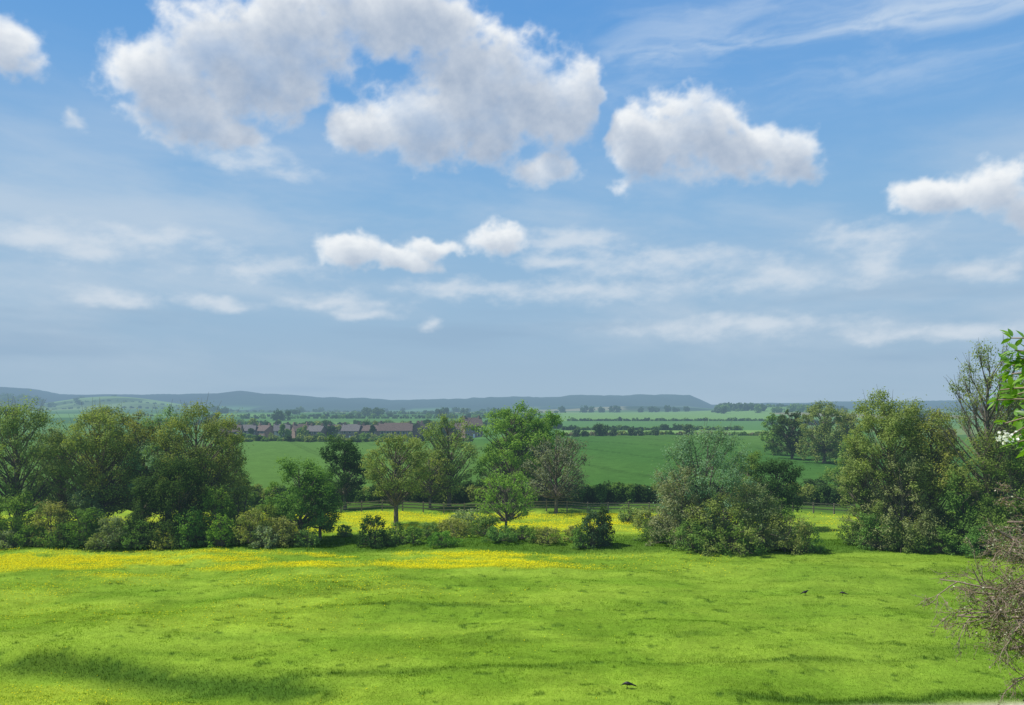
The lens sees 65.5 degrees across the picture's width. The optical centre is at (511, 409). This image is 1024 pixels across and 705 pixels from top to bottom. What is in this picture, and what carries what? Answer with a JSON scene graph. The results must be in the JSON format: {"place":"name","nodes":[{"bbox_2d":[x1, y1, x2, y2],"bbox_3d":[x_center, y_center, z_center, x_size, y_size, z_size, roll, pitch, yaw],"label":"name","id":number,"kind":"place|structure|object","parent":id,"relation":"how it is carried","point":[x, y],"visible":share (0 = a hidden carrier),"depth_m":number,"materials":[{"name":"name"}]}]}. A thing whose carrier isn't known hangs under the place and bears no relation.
{"place":"outdoors","nodes":[
{"label":"outdoors","id":0,"kind":"place"},
{"bbox_2d":[0,0,1023,404],"bbox_3d":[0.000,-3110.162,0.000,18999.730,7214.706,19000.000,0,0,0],"label":"sky","id":1,"kind":"structure","parent":0,"point":[714,202],"depth_m":8628.92,"materials":[{"name":"blue"}]},
{"bbox_2d":[0,387,1023,704],"bbox_3d":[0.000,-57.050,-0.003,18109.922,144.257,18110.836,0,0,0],"label":"ground","id":2,"kind":"structure","parent":0,"point":[626,459],"depth_m":48.47,"materials":[{"name":"green plant"}]},
{"bbox_2d":[0,529,28,548],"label":"shrub","id":3,"kind":"object","parent":2,"relation":"on","point":[3,537],"visible":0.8,"depth_m":68.26,"materials":[{"name":"green plant"}]},
{"bbox_2d":[0,523,48,549],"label":"shrub","id":4,"kind":"object","parent":2,"relation":"on","point":[22,532],"visible":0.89,"depth_m":68.36,"materials":[{"name":"green plant"}]},
{"bbox_2d":[0,488,49,544],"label":"shrub","id":5,"kind":"object","parent":2,"relation":"on","point":[7,502],"visible":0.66,"depth_m":69.95,"materials":[{"name":"green plant"}]},
{"bbox_2d":[0,390,72,525],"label":"ash tree","id":6,"kind":"object","parent":2,"relation":"on","point":[11,422],"visible":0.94,"depth_m":73.57,"materials":[{"name":"green plant"}]},
{"bbox_2d":[24,499,76,546],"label":"shrub","id":7,"kind":"object","parent":2,"relation":"on","point":[55,509],"visible":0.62,"depth_m":69.58,"materials":[{"name":"green plant"}]},
{"bbox_2d":[33,521,80,547],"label":"shrub","id":8,"kind":"object","parent":2,"relation":"on","point":[51,539],"visible":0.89,"depth_m":68.42,"materials":[{"name":"green plant"}]},
{"bbox_2d":[22,423,95,520],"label":"ash tree","id":9,"kind":"object","parent":2,"relation":"on","point":[59,495],"visible":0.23,"depth_m":78.05,"materials":[{"name":"green plant"}]},
{"bbox_2d":[59,505,107,547],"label":"shrub","id":10,"kind":"object","parent":2,"relation":"on","point":[86,534],"visible":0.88,"depth_m":69.15,"materials":[{"name":"green plant"}]},
{"bbox_2d":[59,488,114,538],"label":"shrub","id":11,"kind":"object","parent":2,"relation":"on","point":[83,499],"visible":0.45,"depth_m":73.68,"materials":[{"name":"green plant"}]},
{"bbox_2d":[37,398,153,526],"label":"field maple tree","id":12,"kind":"object","parent":2,"relation":"on","point":[104,442],"visible":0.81,"depth_m":74.37,"materials":[{"name":"green plant"}]},
{"bbox_2d":[81,531,114,550],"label":"shrub","id":13,"kind":"object","parent":2,"relation":"on","point":[90,543],"visible":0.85,"depth_m":68.04,"materials":[{"name":"green plant"}]},
{"bbox_2d":[93,515,129,549],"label":"shrub","id":14,"kind":"object","parent":2,"relation":"on","point":[117,520],"visible":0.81,"depth_m":68.42,"materials":[{"name":"green plant"}]},
{"bbox_2d":[65,405,178,533],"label":"field maple tree","id":15,"kind":"object","parent":2,"relation":"on","point":[130,425],"visible":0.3,"depth_m":76.30,"materials":[{"name":"green plant"}]},
{"bbox_2d":[113,518,152,549],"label":"shrub","id":16,"kind":"object","parent":2,"relation":"on","point":[125,542],"visible":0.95,"depth_m":68.52,"materials":[{"name":"green plant"}]},
{"bbox_2d":[117,470,172,548],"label":"hawthorn tree","id":17,"kind":"object","parent":2,"relation":"on","point":[140,512],"visible":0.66,"depth_m":69.82,"materials":[{"name":"green plant"}]},
{"bbox_2d":[146,522,176,550],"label":"shrub","id":18,"kind":"object","parent":2,"relation":"on","point":[163,540],"visible":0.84,"depth_m":68.35,"materials":[{"name":"green plant"}]},
{"bbox_2d":[116,399,210,521],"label":"field maple tree","id":19,"kind":"object","parent":2,"relation":"on","point":[145,451],"visible":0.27,"depth_m":75.32,"materials":[{"name":"green plant"}]},
{"bbox_2d":[138,449,214,550],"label":"hawthorn tree","id":20,"kind":"object","parent":2,"relation":"on","point":[165,489],"visible":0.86,"depth_m":69.68,"materials":[{"name":"green plant"}]},
{"bbox_2d":[172,506,210,548],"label":"shrub","id":21,"kind":"object","parent":2,"relation":"on","point":[189,531],"visible":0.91,"depth_m":69.01,"materials":[{"name":"green plant"}]},
{"bbox_2d":[151,393,253,537],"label":"field maple tree","id":22,"kind":"object","parent":2,"relation":"on","point":[213,428],"visible":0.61,"depth_m":74.41,"materials":[{"name":"green plant"}]},
{"bbox_2d":[191,484,239,546],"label":"hawthorn tree","id":23,"kind":"object","parent":2,"relation":"on","point":[210,504],"visible":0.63,"depth_m":70.46,"materials":[{"name":"green plant"}]},
{"bbox_2d":[205,513,234,546],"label":"shrub","id":24,"kind":"object","parent":2,"relation":"on","point":[224,531],"visible":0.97,"depth_m":68.59,"materials":[{"name":"green plant"}]},
{"bbox_2d":[205,430,261,517],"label":"field maple tree","id":25,"kind":"object","parent":2,"relation":"on","point":[240,439],"visible":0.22,"depth_m":78.67,"materials":[{"name":"green plant"}]},
{"bbox_2d":[219,480,260,541],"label":"tree","id":26,"kind":"object","parent":2,"relation":"on","point":[234,494],"visible":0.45,"depth_m":73.97,"materials":[{"name":"green plant"}]},
{"bbox_2d":[230,505,276,547],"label":"shrub","id":27,"kind":"object","parent":2,"relation":"on","point":[250,523],"visible":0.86,"depth_m":69.05,"materials":[{"name":"green plant"}]},
{"bbox_2d":[248,525,280,548],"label":"shrub","id":28,"kind":"object","parent":2,"relation":"on","point":[258,531],"visible":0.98,"depth_m":68.34,"materials":[{"name":"green plant"}]},
{"bbox_2d":[252,500,295,539],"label":"shrub","id":29,"kind":"object","parent":2,"relation":"on","point":[267,508],"visible":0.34,"depth_m":71.32,"materials":[{"name":"green plant"}]},
{"bbox_2d":[262,515,302,547],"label":"shrub","id":30,"kind":"object","parent":2,"relation":"on","point":[285,526],"visible":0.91,"depth_m":69.59,"materials":[{"name":"green plant"}]},
{"bbox_2d":[259,447,338,539],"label":"hawthorn tree","id":31,"kind":"object","parent":2,"relation":"on","point":[290,510],"visible":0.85,"depth_m":72.13,"materials":[{"name":"green plant"}]},
{"bbox_2d":[0,575,614,704],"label":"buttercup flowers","id":32,"kind":"object","parent":2,"relation":"on","point":[206,625],"visible":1,"depth_m":47.53,"materials":[{"name":"yellow plant"}]},
{"bbox_2d":[293,526,321,547],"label":"shrub","id":33,"kind":"object","parent":2,"relation":"on","point":[314,539],"visible":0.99,"depth_m":69.65,"materials":[{"name":"green plant"}]},
{"bbox_2d":[299,476,346,540],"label":"hawthorn tree","id":34,"kind":"object","parent":2,"relation":"on","point":[328,508],"visible":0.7,"depth_m":73.18,"materials":[{"name":"green plant"}]},
{"bbox_2d":[316,432,370,509],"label":"hawthorn tree","id":35,"kind":"object","parent":2,"relation":"on","point":[348,463],"visible":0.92,"depth_m":96.23,"materials":[{"name":"green plant"}]},
{"bbox_2d":[336,524,354,536],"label":"shrub","id":36,"kind":"object","parent":2,"relation":"on","point":[344,532],"visible":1,"depth_m":74.78,"materials":[{"name":"green plant"}]},
{"bbox_2d":[0,546,731,595],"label":"buttercup flowers","id":37,"kind":"object","parent":2,"relation":"on","point":[249,567],"visible":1,"depth_m":62.45,"materials":[{"name":"yellow plant"}]},
{"bbox_2d":[354,514,393,548],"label":"shrub","id":38,"kind":"object","parent":2,"relation":"on","point":[371,540],"visible":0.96,"depth_m":70.51,"materials":[{"name":"green plant"}]},
{"bbox_2d":[379,521,410,546],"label":"shrub","id":39,"kind":"object","parent":2,"relation":"on","point":[394,539],"visible":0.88,"depth_m":71.28,"materials":[{"name":"green plant"}]},
{"bbox_2d":[379,430,412,435],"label":"walls","id":40,"kind":"structure","parent":2,"relation":"on","point":[396,432],"depth_m":390.04,"materials":[{"name":"brick"}]},
{"bbox_2d":[378,423,412,430],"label":"roof","id":41,"kind":"structure","parent":40,"relation":"on","point":[395,427],"depth_m":391.63,"materials":[{"name":"tile"}]},
{"bbox_2d":[358,432,434,523],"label":"oak tree","id":42,"kind":"object","parent":2,"relation":"on","point":[399,480],"visible":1,"depth_m":81.09,"materials":[{"name":"green plant"}]},
{"bbox_2d":[403,525,423,544],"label":"shrub","id":43,"kind":"object","parent":2,"relation":"on","point":[412,537],"visible":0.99,"depth_m":70.75,"materials":[{"name":"green plant"}]},
{"bbox_2d":[406,449,453,507],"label":"ash tree","id":44,"kind":"object","parent":2,"relation":"on","point":[430,490],"visible":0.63,"depth_m":95.60,"materials":[{"name":"green plant"}]},
{"bbox_2d":[418,521,442,539],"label":"shrub","id":45,"kind":"object","parent":2,"relation":"on","point":[428,531],"visible":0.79,"depth_m":73.61,"materials":[{"name":"green plant"}]},
{"bbox_2d":[425,530,465,546],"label":"shrub","id":46,"kind":"object","parent":2,"relation":"on","point":[439,543],"visible":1,"depth_m":68.66,"materials":[{"name":"green plant"}]},
{"bbox_2d":[417,411,479,505],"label":"ash tree","id":47,"kind":"object","parent":2,"relation":"on","point":[451,473],"visible":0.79,"depth_m":97.30,"materials":[{"name":"green plant"}]},
{"bbox_2d":[431,516,471,538],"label":"shrub","id":48,"kind":"object","parent":2,"relation":"on","point":[451,524],"visible":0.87,"depth_m":74.03,"materials":[{"name":"green plant"}]},
{"bbox_2d":[450,508,488,533],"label":"shrub","id":49,"kind":"object","parent":2,"relation":"on","point":[468,516],"visible":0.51,"depth_m":77.56,"materials":[{"name":"green plant"}]},
{"bbox_2d":[461,422,482,437],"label":"walls","id":50,"kind":"structure","parent":2,"relation":"on","point":[471,433],"depth_m":396.41,"materials":[{"name":"brick"}]},
{"bbox_2d":[461,418,483,426],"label":"roof","id":51,"kind":"structure","parent":50,"relation":"on","point":[474,421],"depth_m":398.04,"materials":[{"name":"tile"}]},
{"bbox_2d":[224,416,723,438],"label":"distant trees","id":52,"kind":"object","parent":2,"relation":"on","point":[600,430],"visible":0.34,"depth_m":385.94,"materials":[{"name":"green plant"}]},
{"bbox_2d":[466,513,503,537],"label":"shrub","id":53,"kind":"object","parent":2,"relation":"on","point":[484,523],"visible":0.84,"depth_m":74.78,"materials":[{"name":"green plant"}]},
{"bbox_2d":[221,430,769,441],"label":"field hedge","id":54,"kind":"object","parent":2,"relation":"on","point":[287,438],"visible":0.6,"depth_m":301.84,"materials":[{"name":"green plant"}]},
{"bbox_2d":[481,523,516,541],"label":"shrub","id":55,"kind":"object","parent":2,"relation":"on","point":[494,536],"visible":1,"depth_m":71.48,"materials":[{"name":"green plant"}]},
{"bbox_2d":[0,392,1006,429],"bbox_3d":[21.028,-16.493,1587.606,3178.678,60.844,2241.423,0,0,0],"label":"distant trees","id":56,"kind":"object","parent":2,"relation":"on","point":[370,413],"visible":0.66,"depth_m":1083.52,"materials":[{"name":"green plant"}]},
{"bbox_2d":[471,465,539,530],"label":"young willow tree","id":57,"kind":"object","parent":2,"relation":"on","point":[506,506],"visible":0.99,"depth_m":76.69,"materials":[{"name":"green plant"}]},
{"bbox_2d":[469,399,558,501],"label":"sycamore tree","id":58,"kind":"object","parent":2,"relation":"on","point":[514,438],"visible":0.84,"depth_m":99.11,"materials":[{"name":"green plant"}]},
{"bbox_2d":[503,522,538,541],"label":"shrub","id":59,"kind":"object","parent":2,"relation":"on","point":[522,530],"visible":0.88,"depth_m":72.45,"materials":[{"name":"green plant"}]},
{"bbox_2d":[203,509,855,535],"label":"buttercup flowers","id":60,"kind":"object","parent":2,"relation":"on","point":[501,524],"visible":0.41,"depth_m":86.00,"materials":[{"name":"yellow plant"}]},
{"bbox_2d":[511,406,575,502],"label":"sycamore tree","id":61,"kind":"object","parent":2,"relation":"on","point":[554,419],"visible":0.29,"depth_m":101.58,"materials":[{"name":"green plant"}]},
{"bbox_2d":[531,526,563,545],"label":"shrub","id":62,"kind":"object","parent":2,"relation":"on","point":[540,539],"visible":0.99,"depth_m":71.71,"materials":[{"name":"green plant"}]},
{"bbox_2d":[233,478,878,505],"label":"field hedge","id":63,"kind":"object","parent":2,"relation":"on","point":[618,492],"visible":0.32,"depth_m":102.86,"materials":[{"name":"green plant"}]},
{"bbox_2d":[519,430,594,513],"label":"budding ash tree","id":64,"kind":"object","parent":2,"relation":"on","point":[556,493],"visible":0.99,"depth_m":91.48,"materials":[{"name":"green plant"}]},
{"bbox_2d":[305,500,854,513],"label":"wooden fence","id":65,"kind":"object","parent":2,"relation":"on","point":[566,504],"visible":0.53,"depth_m":92.90,"materials":[{"name":"brown wood"}]},
{"bbox_2d":[568,522,591,548],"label":"shrub","id":66,"kind":"object","parent":2,"relation":"on","point":[576,541],"visible":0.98,"depth_m":69.75,"materials":[{"name":"green plant"}]},
{"bbox_2d":[580,504,611,549],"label":"shrub","id":67,"kind":"object","parent":2,"relation":"on","point":[593,535],"visible":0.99,"depth_m":69.66,"materials":[{"name":"green plant"}]},
{"bbox_2d":[594,505,615,544],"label":"shrub","id":68,"kind":"object","parent":2,"relation":"on","point":[608,519],"visible":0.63,"depth_m":70.24,"materials":[{"name":"green plant"}]},
{"bbox_2d":[616,505,637,523],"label":"shrub","id":69,"kind":"object","parent":2,"relation":"on","point":[623,517],"visible":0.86,"depth_m":83.70,"materials":[{"name":"green plant"}]},
{"bbox_2d":[631,506,656,529],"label":"shrub","id":70,"kind":"object","parent":2,"relation":"on","point":[639,516],"visible":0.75,"depth_m":79.79,"materials":[{"name":"green plant"}]},
{"bbox_2d":[633,517,674,542],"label":"shrub","id":71,"kind":"object","parent":2,"relation":"on","point":[645,533],"visible":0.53,"depth_m":72.42,"materials":[{"name":"green plant"}]},
{"bbox_2d":[645,459,720,548],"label":"willow tree","id":72,"kind":"object","parent":2,"relation":"on","point":[671,504],"visible":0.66,"depth_m":69.96,"materials":[{"name":"green plant"}]},
{"bbox_2d":[664,518,723,552],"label":"shrub","id":73,"kind":"object","parent":2,"relation":"on","point":[689,546],"visible":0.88,"depth_m":67.35,"materials":[{"name":"green plant"}]},
{"bbox_2d":[648,419,769,540],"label":"willow tree","id":74,"kind":"object","parent":2,"relation":"on","point":[682,450],"visible":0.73,"depth_m":71.09,"materials":[{"name":"green plant"}]},
{"bbox_2d":[674,489,771,557],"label":"shrub","id":75,"kind":"object","parent":2,"relation":"on","point":[735,507],"visible":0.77,"depth_m":67.42,"materials":[{"name":"green plant"}]},
{"bbox_2d":[700,518,769,557],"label":"shrub","id":76,"kind":"object","parent":2,"relation":"on","point":[753,547],"visible":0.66,"depth_m":66.60,"materials":[{"name":"green plant"}]},
{"bbox_2d":[726,450,766,517],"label":"hawthorn tree","id":77,"kind":"object","parent":2,"relation":"on","point":[753,461],"visible":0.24,"depth_m":81.54,"materials":[{"name":"green plant"}]},
{"bbox_2d":[712,473,798,551],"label":"willow tree","id":78,"kind":"object","parent":2,"relation":"on","point":[765,501],"visible":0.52,"depth_m":68.73,"materials":[{"name":"green plant"}]},
{"bbox_2d":[760,413,785,454],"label":"lime tree","id":79,"kind":"object","parent":2,"relation":"on","point":[773,418],"visible":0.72,"depth_m":199.50,"materials":[{"name":"green plant"}]},
{"bbox_2d":[753,497,797,547],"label":"shrub","id":80,"kind":"object","parent":2,"relation":"on","point":[790,511],"visible":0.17,"depth_m":70.43,"materials":[{"name":"green plant"}]},
{"bbox_2d":[749,456,810,522],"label":"hawthorn tree","id":81,"kind":"object","parent":2,"relation":"on","point":[774,484],"visible":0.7,"depth_m":79.15,"materials":[{"name":"green plant"}]},
{"bbox_2d":[753,510,820,554],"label":"shrub","id":82,"kind":"object","parent":2,"relation":"on","point":[782,544],"visible":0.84,"depth_m":67.54,"materials":[{"name":"green plant"}]},
{"bbox_2d":[767,409,810,458],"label":"lime tree","id":83,"kind":"object","parent":2,"relation":"on","point":[790,438],"visible":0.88,"depth_m":185.14,"materials":[{"name":"green plant"}]},
{"bbox_2d":[785,520,825,552],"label":"shrub","id":84,"kind":"object","parent":2,"relation":"on","point":[815,547],"visible":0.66,"depth_m":68.05,"materials":[{"name":"green plant"}]},
{"bbox_2d":[800,478,829,488],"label":"shrub","id":85,"kind":"object","parent":2,"relation":"on","point":[815,481],"visible":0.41,"depth_m":111.89,"materials":[{"name":"green plant"}]},
{"bbox_2d":[793,399,852,462],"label":"lime tree","id":86,"kind":"object","parent":2,"relation":"on","point":[824,450],"visible":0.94,"depth_m":174.53,"materials":[{"name":"green plant"}]},
{"bbox_2d":[818,465,847,486],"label":"shrub","id":87,"kind":"object","parent":2,"relation":"on","point":[835,471],"visible":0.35,"depth_m":120.07,"materials":[{"name":"green plant"}]},
{"bbox_2d":[833,411,861,455],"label":"lime tree","id":88,"kind":"object","parent":2,"relation":"on","point":[851,417],"visible":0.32,"depth_m":179.64,"materials":[{"name":"green plant"}]},
{"bbox_2d":[836,518,867,544],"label":"shrub","id":89,"kind":"object","parent":2,"relation":"on","point":[848,534],"visible":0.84,"depth_m":70.70,"materials":[{"name":"green plant"}]},
{"bbox_2d":[836,431,873,471],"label":"lime tree","id":90,"kind":"object","parent":2,"relation":"on","point":[844,448],"visible":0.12,"depth_m":150.39,"materials":[{"name":"green plant"}]},
{"bbox_2d":[823,437,905,543],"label":"alder tree","id":91,"kind":"object","parent":2,"relation":"on","point":[852,473],"visible":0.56,"depth_m":70.56,"materials":[{"name":"green plant"}]},
{"bbox_2d":[848,512,906,550],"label":"shrub","id":92,"kind":"object","parent":2,"relation":"on","point":[867,519],"visible":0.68,"depth_m":68.62,"materials":[{"name":"green plant"}]},
{"bbox_2d":[837,384,938,543],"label":"alder tree","id":93,"kind":"object","parent":2,"relation":"on","point":[892,431],"visible":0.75,"depth_m":68.87,"materials":[{"name":"green plant"}]},
{"bbox_2d":[859,447,946,553],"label":"alder tree","id":94,"kind":"object","parent":2,"relation":"on","point":[910,466],"visible":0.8,"depth_m":67.66,"materials":[{"name":"green plant"}]},
{"bbox_2d":[881,516,940,553],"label":"shrub","id":95,"kind":"object","parent":2,"relation":"on","point":[916,541],"visible":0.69,"depth_m":66.68,"materials":[{"name":"green plant"}]},
{"bbox_2d":[891,406,975,539],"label":"alder tree","id":96,"kind":"object","parent":2,"relation":"on","point":[934,499],"visible":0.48,"depth_m":67.96,"materials":[{"name":"green plant"}]},
{"bbox_2d":[913,523,964,555],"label":"shrub","id":97,"kind":"object","parent":2,"relation":"on","point":[943,535],"visible":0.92,"depth_m":65.83,"materials":[{"name":"green plant"}]},
{"bbox_2d":[927,505,968,553],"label":"shrub","id":98,"kind":"object","parent":2,"relation":"on","point":[952,514],"visible":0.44,"depth_m":66.82,"materials":[{"name":"green plant"}]},
{"bbox_2d":[929,462,995,550],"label":"hawthorn tree","id":99,"kind":"object","parent":2,"relation":"on","point":[957,505],"visible":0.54,"depth_m":65.89,"materials":[{"name":"green plant"}]},
{"bbox_2d":[909,479,1023,704],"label":"twiggy hawthorn tree","id":100,"kind":"object","parent":2,"relation":"on","point":[1012,599],"visible":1,"depth_m":16.38,"materials":[{"name":"brown plant"}]},
{"bbox_2d":[920,337,1023,550],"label":"ash tree","id":101,"kind":"object","parent":2,"relation":"on","point":[985,436],"visible":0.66,"depth_m":65.49,"materials":[{"name":"green plant"}]},
{"bbox_2d":[945,488,1017,558],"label":"shrub","id":102,"kind":"object","parent":2,"relation":"on","point":[969,509],"visible":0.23,"depth_m":65.52,"materials":[{"name":"green plant"}]},
{"bbox_2d":[957,520,1023,557],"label":"shrub","id":103,"kind":"object","parent":2,"relation":"on","point":[973,536],"visible":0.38,"depth_m":64.08,"materials":[{"name":"green plant"}]},
{"bbox_2d":[973,425,1023,557],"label":"hawthorn tree","id":104,"kind":"object","parent":2,"relation":"on","point":[1016,481],"visible":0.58,"depth_m":63.54,"materials":[{"name":"green plant"}]},
{"bbox_2d":[987,329,1023,457],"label":"leafy elder shrub","id":105,"kind":"object","parent":2,"relation":"on","point":[1018,387],"visible":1,"depth_m":5.35,"materials":[{"name":"green plant"}]},
{"bbox_2d":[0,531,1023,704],"bbox_3d":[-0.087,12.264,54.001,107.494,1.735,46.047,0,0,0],"label":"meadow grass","id":106,"kind":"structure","parent":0,"point":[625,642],"depth_m":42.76,"materials":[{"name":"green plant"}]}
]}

